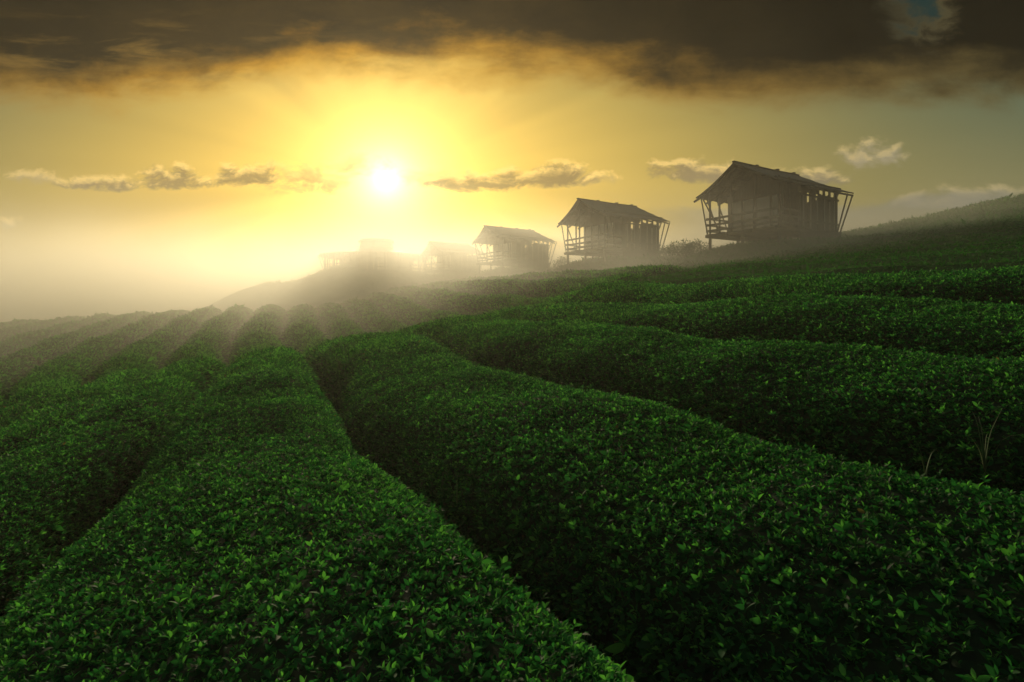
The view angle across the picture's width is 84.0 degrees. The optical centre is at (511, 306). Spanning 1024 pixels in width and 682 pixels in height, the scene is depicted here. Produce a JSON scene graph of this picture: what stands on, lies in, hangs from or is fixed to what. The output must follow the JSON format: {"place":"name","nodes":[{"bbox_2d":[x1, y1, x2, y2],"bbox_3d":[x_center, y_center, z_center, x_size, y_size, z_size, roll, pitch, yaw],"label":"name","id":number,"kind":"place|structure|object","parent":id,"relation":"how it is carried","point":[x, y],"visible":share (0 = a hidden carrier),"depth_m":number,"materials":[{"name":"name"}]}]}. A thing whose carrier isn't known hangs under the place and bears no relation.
{"place":"outdoors","nodes":[
{"label":"outdoors","id":0,"kind":"place"},
{"bbox_2d":[0,193,1023,321],"bbox_3d":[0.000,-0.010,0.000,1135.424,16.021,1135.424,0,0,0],"label":"ground","id":1,"kind":"structure","parent":0,"point":[248,297],"depth_m":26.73,"materials":[{"name":"green plant"}]},
{"bbox_2d":[0,318,43,329],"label":"tea hedge","id":2,"kind":"object","parent":1,"relation":"on","point":[14,322],"visible":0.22,"depth_m":32.98,"materials":[{"name":"green plant"}]},
{"bbox_2d":[0,315,85,340],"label":"tea hedge","id":3,"kind":"object","parent":1,"relation":"on","point":[10,331],"visible":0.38,"depth_m":30.57,"materials":[{"name":"green plant"}]},
{"bbox_2d":[0,312,116,356],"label":"tea hedge","id":4,"kind":"object","parent":1,"relation":"on","point":[16,342],"visible":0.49,"depth_m":27.00,"materials":[{"name":"green plant"}]},
{"bbox_2d":[0,310,155,401],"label":"tea hedge","id":5,"kind":"object","parent":1,"relation":"on","point":[16,366],"visible":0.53,"depth_m":22.61,"materials":[{"name":"green plant"}]},
{"bbox_2d":[0,309,190,430],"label":"tea hedge","id":6,"kind":"object","parent":1,"relation":"on","point":[38,387],"visible":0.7,"depth_m":17.76,"materials":[{"name":"green plant"}]},
{"bbox_2d":[0,304,223,459],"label":"tea hedge","id":7,"kind":"object","parent":1,"relation":"on","point":[135,362],"visible":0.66,"depth_m":11.37,"materials":[{"name":"green plant"}]},
{"bbox_2d":[0,304,253,616],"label":"tea hedge","id":8,"kind":"object","parent":1,"relation":"on","point":[65,485],"visible":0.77,"depth_m":5.27,"materials":[{"name":"green plant"}]},
{"bbox_2d":[0,304,634,681],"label":"tea hedge","id":9,"kind":"object","parent":1,"relation":"on","point":[263,521],"visible":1,"depth_m":2.30,"materials":[{"name":"green plant"}]},
{"bbox_2d":[318,238,432,275],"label":"round pavilion","id":10,"kind":"structure","parent":1,"relation":"on","point":[368,254],"depth_m":66.70,"materials":[{"name":"brown wood"}]},
{"bbox_2d":[420,241,484,276],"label":"wooden hut","id":11,"kind":"object","parent":1,"relation":"on","point":[453,257],"visible":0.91,"depth_m":62.89,"materials":[{"name":"brown wood"}]},
{"bbox_2d":[385,285,554,314],"bbox_3d":[-4.226,-0.223,34.442,2.963,3.173,35.193,0,0,-21],"label":"tea hedge","id":12,"kind":"object","parent":1,"relation":"on","point":[454,301],"visible":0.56,"depth_m":28.43,"materials":[{"name":"green plant"}]},
{"bbox_2d":[471,225,556,272],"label":"wooden hut","id":13,"kind":"object","parent":1,"relation":"on","point":[510,249],"visible":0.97,"depth_m":51.30,"materials":[{"name":"brown wood"}]},
{"bbox_2d":[408,272,641,296],"bbox_3d":[-2.515,-0.859,35.346,2.878,2.579,35.231,0,0,-22],"label":"tea hedge","id":14,"kind":"object","parent":1,"relation":"on","point":[556,286],"visible":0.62,"depth_m":26.29,"materials":[{"name":"green plant"}]},
{"bbox_2d":[431,264,683,282],"bbox_3d":[-0.812,-1.336,36.282,2.775,2.133,35.147,0,0,-22],"label":"tea hedge","id":15,"kind":"object","parent":1,"relation":"on","point":[648,270],"visible":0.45,"depth_m":25.47,"materials":[{"name":"green plant"}]},
{"bbox_2d":[552,256,570,267],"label":"shrub","id":16,"kind":"object","parent":1,"relation":"on","point":[563,261],"visible":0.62,"depth_m":46.00,"materials":[{"name":"green plant"}]},
{"bbox_2d":[557,198,669,263],"bbox_3d":[6.967,-4.521,39.437,6.197,5.463,5.350,0,0,-32],"label":"wooden hut","id":17,"kind":"object","parent":1,"relation":"on","point":[609,231],"visible":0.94,"depth_m":38.49,"materials":[{"name":"brown wood"}]},
{"bbox_2d":[279,303,1023,681],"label":"tea hedge","id":18,"kind":"object","parent":1,"relation":"on","point":[649,541],"visible":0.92,"depth_m":2.42,"materials":[{"name":"green plant"}]},
{"bbox_2d":[655,245,678,256],"bbox_3d":[10.343,-3.645,38.019,1.644,0.993,1.133,0,0,34],"label":"shrub","id":19,"kind":"object","parent":1,"relation":"on","point":[661,250],"visible":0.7,"depth_m":37.97,"materials":[{"name":"green plant"}]},
{"bbox_2d":[316,302,1023,504],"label":"tea hedge","id":20,"kind":"object","parent":1,"relation":"on","point":[861,404],"visible":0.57,"depth_m":4.07,"materials":[{"name":"green plant"}]},
{"bbox_2d":[666,241,685,253],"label":"shrub","id":21,"kind":"object","parent":1,"relation":"on","point":[680,244],"visible":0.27,"depth_m":39.82,"materials":[{"name":"green plant"}]},
{"bbox_2d":[340,291,1023,365],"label":"tea hedge","id":22,"kind":"object","parent":1,"relation":"on","point":[974,329],"visible":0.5,"depth_m":6.24,"materials":[{"name":"green plant"}]},
{"bbox_2d":[666,241,700,256],"bbox_3d":[9.231,-3.053,30.988,1.866,1.075,1.753,0,0,0],"label":"shrub","id":23,"kind":"object","parent":1,"relation":"on","point":[682,250],"visible":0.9,"depth_m":30.67,"materials":[{"name":"green plant"}]},
{"bbox_2d":[363,265,1023,326],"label":"tea hedge","id":24,"kind":"object","parent":1,"relation":"on","point":[996,285],"visible":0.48,"depth_m":8.69,"materials":[{"name":"green plant"}]},
{"bbox_2d":[677,238,713,253],"bbox_3d":[9.912,-3.257,31.039,2.076,1.044,2.030,0,0,0],"label":"shrub","id":25,"kind":"object","parent":1,"relation":"on","point":[694,243],"visible":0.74,"depth_m":30.68,"materials":[{"name":"green plant"}]},
{"bbox_2d":[694,160,853,249],"bbox_3d":[13.407,-4.448,29.298,6.197,5.356,5.350,0,0,-31],"label":"wooden hut","id":26,"kind":"object","parent":1,"relation":"on","point":[763,202],"visible":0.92,"depth_m":28.49,"materials":[{"name":"brown wood"}]},
{"bbox_2d":[916,442,936,476],"bbox_3d":[2.080,0.770,2.845,0.106,0.196,0.129,0,0,23],"label":"weed","id":27,"kind":"object","parent":1,"relation":"on","point":[925,475],"visible":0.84,"depth_m":2.85,"materials":[{"name":"green plant"}]},
{"bbox_2d":[0,0,1023,320],"label":"sky","id":28,"kind":"structure","parent":0,"point":[158,156],"materials":[{"name":"yellow"}]},
{"bbox_2d":[968,408,1021,471],"bbox_3d":[2.336,0.647,2.727,0.176,0.304,0.245,0,0,-35],"label":"weed","id":29,"kind":"object","parent":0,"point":[984,455],"visible":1,"depth_m":2.76,"materials":[{"name":"green plant"}]}
]}

